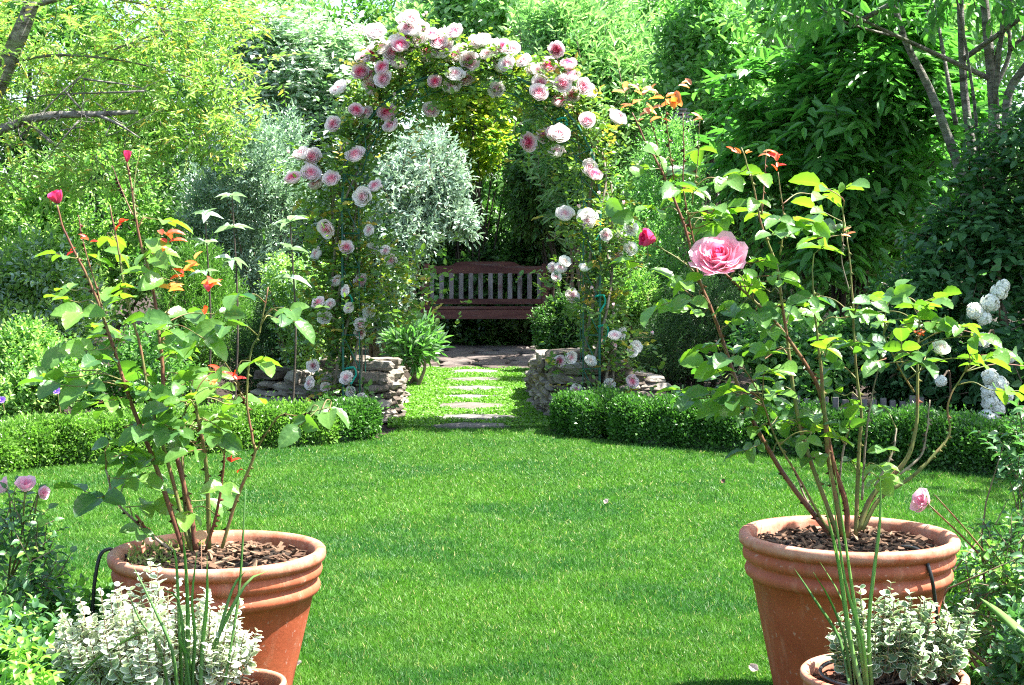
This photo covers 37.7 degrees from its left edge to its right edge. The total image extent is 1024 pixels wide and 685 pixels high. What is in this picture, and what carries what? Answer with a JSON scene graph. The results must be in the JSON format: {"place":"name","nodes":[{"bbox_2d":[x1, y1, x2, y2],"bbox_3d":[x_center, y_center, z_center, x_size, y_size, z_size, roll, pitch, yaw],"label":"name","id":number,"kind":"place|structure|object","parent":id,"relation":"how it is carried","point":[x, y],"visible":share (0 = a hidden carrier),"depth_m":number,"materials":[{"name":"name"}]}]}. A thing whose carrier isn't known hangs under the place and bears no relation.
{"place":"outdoors","nodes":[
{"label":"outdoors","id":0,"kind":"place"},
{"bbox_2d":[0,424,1023,684],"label":"lawn","id":1,"kind":"structure","parent":0,"point":[468,437],"depth_m":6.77,"materials":[{"name":"green plant"}]},
{"bbox_2d":[0,626,62,684],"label":"border plant","id":2,"kind":"object","parent":1,"relation":"on","point":[15,669],"visible":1,"depth_m":2.60,"materials":[{"name":"green plant"}]},
{"bbox_2d":[0,592,74,684],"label":"border plant","id":3,"kind":"object","parent":1,"relation":"on","point":[27,621],"visible":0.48,"depth_m":3.01,"materials":[{"name":"green plant"}]},
{"bbox_2d":[0,475,76,654],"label":"shrub rose","id":4,"kind":"object","parent":1,"relation":"on","point":[22,583],"visible":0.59,"depth_m":3.25,"materials":[{"name":"green plant"}]},
{"bbox_2d":[20,549,118,684],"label":"border plant","id":5,"kind":"object","parent":1,"relation":"on","point":[73,611],"visible":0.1,"depth_m":3.38,"materials":[{"name":"green plant"}]},
{"bbox_2d":[0,390,342,474],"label":"box hedge","id":6,"kind":"object","parent":1,"relation":"on","point":[28,440],"visible":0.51,"depth_m":7.46,"materials":[{"name":"green plant"}]},
{"bbox_2d":[107,530,325,684],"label":"terracotta pot","id":7,"kind":"object","parent":1,"relation":"on","point":[279,595],"visible":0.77,"depth_m":3.24,"materials":[{"name":"ceramic"}]},
{"bbox_2d":[91,547,135,615],"bbox_3d":[-0.880,0.603,3.358,0.139,0.293,0.054,-1,3,-20],"label":"drip hose","id":8,"kind":"object","parent":7,"relation":"attached to","point":[102,552],"visible":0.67,"depth_m":3.31,"materials":[{"name":"black rubber"}]},
{"bbox_2d":[17,150,349,552],"bbox_3d":[-0.719,0.021,3.323,0.723,0.901,0.439,0,3,0],"label":"rose bush","id":9,"kind":"object","parent":7,"relation":"on","point":[161,399],"visible":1,"depth_m":3.29,"materials":[{"name":"green plant"}]},
{"bbox_2d":[195,530,206,568],"bbox_3d":[-0.663,0.455,3.203,0.027,0.110,0.006,0,3,0],"label":"plant tag","id":10,"kind":"object","parent":7,"relation":"in","point":[201,535],"visible":0.93,"depth_m":3.20,"materials":[{"name":"beige metal"}]},
{"bbox_2d":[179,667,286,684],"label":"terracotta pot","id":11,"kind":"object","parent":1,"relation":"on","point":[263,677],"visible":0.46,"depth_m":2.98,"materials":[{"name":"ceramic"}]},
{"bbox_2d":[45,558,263,684],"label":"variegated plant","id":12,"kind":"object","parent":11,"relation":"in","point":[136,660],"visible":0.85,"depth_m":2.85,"materials":[{"name":"white plant"}]},
{"bbox_2d":[71,486,267,684],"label":"sword leaf plant","id":13,"kind":"object","parent":11,"relation":"in","point":[183,644],"visible":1,"depth_m":2.82,"materials":[{"name":"green plant"}]},
{"bbox_2d":[749,663,757,670],"bbox_3d":[0.587,0.788,3.634,0.028,0.021,0.009,22,-22,50],"label":"fallen petal","id":14,"kind":"object","parent":1,"relation":"on","point":[753,667],"visible":1,"depth_m":3.64,"materials":[{"name":"white plant"}]},
{"bbox_2d":[605,385,1023,475],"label":"box hedge","id":15,"kind":"object","parent":1,"relation":"on","point":[643,418],"visible":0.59,"depth_m":7.50,"materials":[{"name":"green plant"}]},
{"bbox_2d":[739,515,960,684],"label":"terracotta pot","id":16,"kind":"object","parent":1,"relation":"on","point":[777,553],"visible":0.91,"depth_m":3.22,"materials":[{"name":"terracotta"},{"name":"bark mulch"}]},
{"bbox_2d":[605,78,1023,538],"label":"rose bush","id":17,"kind":"object","parent":16,"relation":"on","point":[717,248],"visible":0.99,"depth_m":3.30,"materials":[{"name":"green plant"}]},
{"bbox_2d":[901,545,938,628],"bbox_3d":[0.889,0.607,3.275,0.087,0.347,0.232,-1,3,-12],"label":"drip hose","id":18,"kind":"object","parent":16,"relation":"attached to","point":[930,573],"visible":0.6,"depth_m":3.16,"materials":[{"name":"rubber"}]},
{"bbox_2d":[800,653,969,684],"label":"terracotta pot","id":19,"kind":"object","parent":1,"relation":"on","point":[818,670],"visible":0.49,"depth_m":2.83,"materials":[{"name":"terracotta"},{"name":"bark mulch"}]},
{"bbox_2d":[795,473,881,684],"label":"sword leaf plant","id":20,"kind":"object","parent":19,"relation":"in","point":[867,679],"visible":1,"depth_m":2.75,"materials":[{"name":"green plant"}]},
{"bbox_2d":[824,580,980,684],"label":"variegated plant","id":21,"kind":"object","parent":19,"relation":"on","point":[903,649],"visible":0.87,"depth_m":2.78,"materials":[{"name":"green plant"}]},
{"bbox_2d":[910,488,1023,683],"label":"shrub rose","id":22,"kind":"object","parent":1,"relation":"on","point":[922,501],"visible":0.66,"depth_m":3.48,"materials":[{"name":"green plant"}]},
{"bbox_2d":[941,539,1020,640],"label":"border plant","id":23,"kind":"object","parent":1,"relation":"on","point":[960,579],"visible":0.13,"depth_m":3.96,"materials":[{"name":"green plant"}]},
{"bbox_2d":[969,391,1023,648],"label":"shrub rose","id":24,"kind":"object","parent":1,"relation":"on","point":[1009,462],"visible":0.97,"depth_m":3.61,"materials":[{"name":"green plant"}]},
{"bbox_2d":[971,589,1023,684],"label":"border plant","id":25,"kind":"object","parent":1,"relation":"on","point":[1006,657],"visible":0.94,"depth_m":3.07,"materials":[{"name":"green plant"}]},
{"bbox_2d":[0,0,1023,254],"label":"sky","id":26,"kind":"structure","parent":0,"point":[336,2],"materials":[{"name":"white"}]},
{"bbox_2d":[420,344,613,368],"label":"paving","id":27,"kind":"structure","parent":0,"point":[483,355],"depth_m":15.29,"materials":[{"name":"stone"}]},
{"bbox_2d":[419,262,549,319],"bbox_3d":[-0.299,-0.412,16.702,1.432,0.976,0.657,0,3,0],"label":"garden bench","id":28,"kind":"object","parent":27,"relation":"on","point":[490,269],"visible":0.65,"depth_m":16.95,"materials":[{"name":"red wood"}]},
{"bbox_2d":[51,264,1023,439],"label":"ground","id":29,"kind":"structure","parent":0,"point":[385,429],"depth_m":12.61,"materials":[{"name":"soil"}]},
{"bbox_2d":[0,397,5,419],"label":"purple flower","id":30,"kind":"object","parent":29,"relation":"on","point":[2,399],"visible":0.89,"depth_m":7.63,"materials":[{"name":"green plant"}]},
{"bbox_2d":[0,310,102,420],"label":"border bush","id":31,"kind":"object","parent":29,"relation":"on","point":[27,344],"visible":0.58,"depth_m":8.16,"materials":[{"name":"green plant"}]},
{"bbox_2d":[53,388,60,412],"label":"purple flower","id":32,"kind":"object","parent":29,"relation":"on","point":[57,391],"visible":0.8,"depth_m":7.63,"materials":[{"name":"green plant"}]},
{"bbox_2d":[0,218,127,410],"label":"privet shrub","id":33,"kind":"object","parent":29,"relation":"on","point":[28,278],"visible":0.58,"depth_m":9.31,"materials":[{"name":"green plant"}]},
{"bbox_2d":[0,128,197,377],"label":"shade shrub","id":34,"kind":"object","parent":29,"relation":"on","point":[32,207],"visible":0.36,"depth_m":12.48,"materials":[{"name":"green plant"}]},
{"bbox_2d":[0,0,199,292],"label":"tall tree","id":35,"kind":"object","parent":29,"relation":"on","point":[38,144],"visible":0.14,"depth_m":21.00,"materials":[{"name":"green plant"}]},
{"bbox_2d":[0,129,234,308],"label":"evergreen shrub","id":36,"kind":"object","parent":29,"relation":"on","point":[164,174],"visible":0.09,"depth_m":17.29,"materials":[{"name":"green plant"}]},
{"bbox_2d":[72,318,220,412],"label":"smooth leaf bush","id":37,"kind":"object","parent":29,"relation":"on","point":[129,350],"visible":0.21,"depth_m":8.58,"materials":[{"name":"green plant"}]},
{"bbox_2d":[0,0,311,217],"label":"japanese maple","id":38,"kind":"object","parent":29,"relation":"on","point":[12,54],"visible":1,"depth_m":9.26,"materials":[{"name":"green plant"}]},
{"bbox_2d":[142,226,260,401],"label":"yew shrub","id":39,"kind":"object","parent":29,"relation":"on","point":[197,293],"visible":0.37,"depth_m":10.34,"materials":[{"name":"green plant"}]},
{"bbox_2d":[187,208,222,404],"bbox_3d":[-1.759,-0.117,8.601,0.226,1.306,0.183,3,4,40],"label":"sapling","id":40,"kind":"object","parent":29,"relation":"on","point":[206,214],"visible":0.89,"depth_m":8.58,"materials":[{"name":"green plant"}]},
{"bbox_2d":[78,0,350,289],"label":"tall tree","id":41,"kind":"object","parent":29,"relation":"on","point":[181,158],"visible":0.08,"depth_m":22.24,"materials":[{"name":"green plant"}]},
{"bbox_2d":[214,192,254,398],"bbox_3d":[-1.557,-0.147,8.414,0.190,1.389,0.233,3,4,44],"label":"sapling","id":42,"kind":"object","parent":29,"relation":"on","point":[227,225],"visible":0.91,"depth_m":8.39,"materials":[{"name":"green plant"}]},
{"bbox_2d":[171,93,332,365],"bbox_3d":[-2.104,-0.919,13.052,1.654,2.469,1.511,0,3,0],"label":"silver shrub","id":43,"kind":"object","parent":29,"relation":"on","point":[265,184],"visible":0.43,"depth_m":12.81,"materials":[{"name":"green plant"}]},
{"bbox_2d":[221,291,329,401],"bbox_3d":[-1.537,0.027,10.171,0.878,0.918,1.099,0,3,0],"label":"dark conifer","id":44,"kind":"object","parent":29,"relation":"on","point":[264,335],"visible":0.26,"depth_m":9.88,"materials":[{"name":"green plant"}]},
{"bbox_2d":[155,192,407,310],"bbox_3d":[-2.833,-1.210,18.653,3.174,2.420,1.554,0,3,0],"label":"evergreen shrub","id":45,"kind":"object","parent":29,"relation":"on","point":[276,217],"visible":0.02,"depth_m":18.32,"materials":[{"name":"green plant"}]},
{"bbox_2d":[273,215,310,401],"bbox_3d":[-1.241,-0.090,8.498,0.212,1.265,0.210,0,3,0],"label":"sapling","id":46,"kind":"object","parent":29,"relation":"on","point":[293,278],"visible":0.96,"depth_m":8.49,"materials":[{"name":"green plant"}]},
{"bbox_2d":[253,245,357,369],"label":"spirea shrub","id":47,"kind":"object","parent":29,"relation":"on","point":[275,289],"visible":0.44,"depth_m":9.59,"materials":[{"name":"green plant"}]},
{"bbox_2d":[206,0,405,254],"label":"dogwood","id":48,"kind":"object","parent":29,"relation":"on","point":[310,71],"visible":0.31,"depth_m":15.41,"materials":[{"name":"green plant"}]},
{"bbox_2d":[249,355,410,423],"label":"stone wall","id":49,"kind":"structure","parent":29,"relation":"on","point":[387,377],"depth_m":9.39,"materials":[{"name":"grey stone"}]},
{"bbox_2d":[316,389,389,442],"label":"box bush","id":50,"kind":"object","parent":29,"relation":"on","point":[364,415],"visible":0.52,"depth_m":8.35,"materials":[{"name":"green plant"}]},
{"bbox_2d":[367,291,414,356],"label":"boxwood shrub","id":51,"kind":"object","parent":29,"relation":"on","point":[380,346],"visible":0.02,"depth_m":14.41,"materials":[{"name":"green plant"}]},
{"bbox_2d":[241,0,544,286],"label":"tall tree","id":52,"kind":"object","parent":29,"relation":"on","point":[370,9],"visible":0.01,"depth_m":21.27,"materials":[{"name":"green plant"}]},
{"bbox_2d":[307,111,488,356],"bbox_3d":[-1.008,-0.853,12.752,1.637,2.361,1.288,0,3,0],"label":"silver shrub","id":53,"kind":"object","parent":29,"relation":"on","point":[432,211],"visible":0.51,"depth_m":12.59,"materials":[{"name":"green plant"}]},
{"bbox_2d":[370,0,537,342],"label":"maple tree","id":54,"kind":"object","parent":29,"relation":"on","point":[480,16],"visible":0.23,"depth_m":17.07,"materials":[{"name":"green plant"}]},
{"bbox_2d":[407,195,515,301],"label":"evergreen shrub","id":55,"kind":"object","parent":29,"relation":"on","point":[417,290],"visible":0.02,"depth_m":18.54,"materials":[{"name":"green plant"}]},
{"bbox_2d":[387,366,550,427],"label":"ground cover","id":56,"kind":"object","parent":29,"relation":"on","point":[426,397],"visible":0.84,"depth_m":10.56,"materials":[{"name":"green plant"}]},
{"bbox_2d":[375,307,453,384],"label":"lance leaf clump","id":57,"kind":"object","parent":56,"relation":"on","point":[413,347],"visible":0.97,"depth_m":11.73,"materials":[{"name":"green leaf"}]},
{"bbox_2d":[431,422,510,428],"bbox_3d":[-0.247,0.499,9.043,0.481,0.018,0.221,0,3,0],"label":"stepping stone","id":58,"kind":"object","parent":56,"relation":"on","point":[464,424],"visible":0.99,"depth_m":8.97,"materials":[{"name":"grey stone"}]},
{"bbox_2d":[445,394,496,398],"bbox_3d":[-0.306,0.399,10.830,0.460,0.018,0.445,0,3,0],"label":"stepping stone","id":59,"kind":"object","parent":56,"relation":"on","point":[468,395],"visible":0.3,"depth_m":10.92,"materials":[{"name":"grey stone"}]},
{"bbox_2d":[446,377,497,380],"bbox_3d":[-0.327,0.309,12.423,0.513,0.018,0.504,0,3,0],"label":"stepping stone","id":60,"kind":"object","parent":56,"relation":"on","point":[477,378],"visible":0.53,"depth_m":12.45,"materials":[{"name":"grey stone"}]},
{"bbox_2d":[449,369,498,372],"bbox_3d":[-0.338,0.260,13.287,0.481,0.018,0.550,0,3,0],"label":"stepping stone","id":61,"kind":"object","parent":56,"relation":"on","point":[472,370],"visible":0.48,"depth_m":13.34,"materials":[{"name":"grey stone"}]},
{"bbox_2d":[438,402,511,408],"bbox_3d":[-0.249,0.434,10.196,0.586,0.018,0.537,0,3,0],"label":"stepping stone","id":62,"kind":"object","parent":56,"relation":"on","point":[469,405],"visible":0.52,"depth_m":10.24,"materials":[{"name":"grey stone"}]},
{"bbox_2d":[447,385,503,389],"bbox_3d":[-0.288,0.358,11.548,0.584,0.018,0.548,0,3,0],"label":"stepping stone","id":63,"kind":"object","parent":56,"relation":"on","point":[474,387],"visible":0.42,"depth_m":11.59,"materials":[{"name":"grey stone"}]},
{"bbox_2d":[434,414,520,422],"bbox_3d":[-0.206,0.477,9.438,0.590,0.018,0.468,0,3,0],"label":"stepping stone","id":64,"kind":"object","parent":56,"relation":"on","point":[478,416],"visible":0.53,"depth_m":9.47,"materials":[{"name":"grey stone"}]},
{"bbox_2d":[417,52,520,343],"bbox_3d":[-0.464,-1.683,17.485,1.312,3.482,1.132,0,3,0],"label":"lime tree sapling","id":65,"kind":"object","parent":29,"relation":"on","point":[485,161],"visible":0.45,"depth_m":17.30,"materials":[{"name":"yellow plant"}]},
{"bbox_2d":[341,69,608,395],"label":"rose arch","id":66,"kind":"structure","parent":29,"relation":"on","point":[419,80],"depth_m":8.96,"materials":[{"name":"green metal"}]},
{"bbox_2d":[262,5,502,411],"bbox_3d":[-0.770,-0.753,9.115,1.496,2.660,0.926,0,3,0],"label":"climbing rose","id":67,"kind":"object","parent":66,"relation":"attached to","point":[412,35],"visible":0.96,"depth_m":8.92,"materials":[{"name":"pink plant"}]},
{"bbox_2d":[463,25,666,396],"bbox_3d":[0.234,-0.660,9.064,1.380,2.479,0.929,0,3,0],"label":"climbing rose","id":68,"kind":"object","parent":66,"relation":"attached to","point":[560,89],"visible":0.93,"depth_m":8.91,"materials":[{"name":"green plant"}]},
{"bbox_2d":[411,182,568,326],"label":"ivy shrub","id":69,"kind":"object","parent":29,"relation":"on","point":[511,251],"visible":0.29,"depth_m":17.54,"materials":[{"name":"green plant"}]},
{"bbox_2d":[411,292,605,345],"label":"ivy shrub","id":70,"kind":"object","parent":29,"relation":"on","point":[509,332],"visible":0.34,"depth_m":17.10,"materials":[{"name":"green plant"}]},
{"bbox_2d":[493,125,577,322],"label":"laurel shrub","id":71,"kind":"object","parent":29,"relation":"on","point":[523,192],"visible":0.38,"depth_m":16.65,"materials":[{"name":"green plant"}]},
{"bbox_2d":[499,203,628,341],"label":"evergreen shrub","id":72,"kind":"object","parent":29,"relation":"on","point":[559,252],"visible":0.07,"depth_m":17.33,"materials":[{"name":"green plant"}]},
{"bbox_2d":[527,288,603,350],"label":"boxwood shrub","id":73,"kind":"object","parent":29,"relation":"on","point":[548,330],"visible":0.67,"depth_m":13.04,"materials":[{"name":"green plant"}]},
{"bbox_2d":[501,0,670,331],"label":"willow shrub","id":74,"kind":"object","parent":29,"relation":"on","point":[607,42],"visible":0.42,"depth_m":15.42,"materials":[{"name":"green plant"}]},
{"bbox_2d":[549,382,625,438],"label":"box bush","id":75,"kind":"object","parent":29,"relation":"on","point":[581,413],"visible":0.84,"depth_m":8.49,"materials":[{"name":"green plant"}]},
{"bbox_2d":[523,346,671,415],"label":"stone wall","id":76,"kind":"structure","parent":29,"relation":"on","point":[538,379],"depth_m":9.37,"materials":[{"name":"grey stone"}]},
{"bbox_2d":[474,0,720,271],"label":"tall tree","id":77,"kind":"object","parent":29,"relation":"on","point":[636,2],"visible":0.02,"depth_m":22.54,"materials":[{"name":"green plant"}]},
{"bbox_2d":[598,254,667,369],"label":"golden shrub","id":78,"kind":"object","parent":29,"relation":"on","point":[635,310],"visible":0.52,"depth_m":10.43,"materials":[{"name":"green plant"}]},
{"bbox_2d":[578,105,724,375],"bbox_3d":[1.144,-0.808,12.233,1.235,2.347,1.547,0,3,0],"label":"privet shrub","id":79,"kind":"object","parent":29,"relation":"on","point":[657,257],"visible":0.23,"depth_m":12.08,"materials":[{"name":"green plant"}]},
{"bbox_2d":[631,0,773,354],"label":"alder shrub","id":80,"kind":"object","parent":29,"relation":"on","point":[697,39],"visible":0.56,"depth_m":13.88,"materials":[{"name":"green plant"}]},
{"bbox_2d":[621,268,785,396],"bbox_3d":[1.270,-0.021,10.185,1.202,1.001,1.192,0,3,0],"label":"dark conifer","id":81,"kind":"object","parent":29,"relation":"on","point":[662,330],"visible":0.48,"depth_m":9.96,"materials":[{"name":"green plant"}]},
{"bbox_2d":[629,156,891,343],"bbox_3d":[2.702,-1.147,16.937,3.299,2.512,1.551,0,3,0],"label":"evergreen shrub","id":82,"kind":"object","parent":29,"relation":"on","point":[735,227],"visible":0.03,"depth_m":16.67,"materials":[{"name":"green plant"}]},
{"bbox_2d":[625,0,980,323],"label":"tall tree","id":83,"kind":"object","parent":29,"relation":"on","point":[763,43],"visible":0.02,"depth_m":21.53,"materials":[{"name":"green plant"}]},
{"bbox_2d":[726,305,880,409],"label":"cranesbill plant","id":84,"kind":"object","parent":29,"relation":"on","point":[799,335],"visible":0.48,"depth_m":9.04,"materials":[{"name":"green plant"}]},
{"bbox_2d":[680,0,1018,327],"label":"compound leaf shrub","id":85,"kind":"object","parent":29,"relation":"on","point":[874,141],"visible":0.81,"depth_m":10.55,"materials":[{"name":"green plant"}]},
{"bbox_2d":[797,396,923,411],"bbox_3d":[1.999,0.446,8.641,0.749,0.283,0.048,0,3,0],"label":"picket edging","id":86,"kind":"object","parent":29,"relation":"on","point":[835,401],"visible":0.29,"depth_m":8.62,"materials":[{"name":"wood"}]},
{"bbox_2d":[704,0,1022,315],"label":"lime leaf tree","id":87,"kind":"object","parent":29,"relation":"on","point":[788,22],"visible":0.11,"depth_m":12.78,"materials":[{"name":"green plant"}]},
{"bbox_2d":[746,0,1023,332],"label":"multi stemmed tree","id":88,"kind":"object","parent":29,"relation":"on","point":[1009,16],"visible":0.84,"depth_m":9.56,"materials":[{"name":"green plant"}]},
{"bbox_2d":[854,246,963,412],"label":"fern shrub","id":89,"kind":"object","parent":29,"relation":"on","point":[886,387],"visible":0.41,"depth_m":9.05,"materials":[{"name":"green plant"}]},
{"bbox_2d":[836,148,1023,342],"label":"evergreen shrub","id":90,"kind":"object","parent":29,"relation":"on","point":[890,254],"depth_m":15.32,"materials":[{"name":"green plant"}]},
{"bbox_2d":[871,80,1023,418],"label":"snowball viburnum","id":91,"kind":"object","parent":29,"relation":"on","point":[988,250],"visible":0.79,"depth_m":8.96,"materials":[{"name":"green plant"}]},
{"bbox_2d":[924,340,995,407],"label":"fern shrub","id":92,"kind":"object","parent":29,"relation":"on","point":[960,341],"visible":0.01,"depth_m":9.51,"materials":[{"name":"green plant"}]},
{"bbox_2d":[945,0,1023,281],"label":"tall tree","id":93,"kind":"object","parent":29,"relation":"on","point":[1016,61],"visible":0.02,"depth_m":22.20,"materials":[{"name":"green plant"}]},
{"bbox_2d":[667,108,697,353],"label":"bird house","id":94,"kind":"structure","parent":0,"point":[688,120],"depth_m":13.26,"materials":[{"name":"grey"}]},
{"bbox_2d":[980,598,1023,640],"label":"sword leaf plant","id":95,"kind":"object","parent":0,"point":[1015,627],"visible":1,"depth_m":2.74,"materials":[{"name":"green plant"}]}
]}

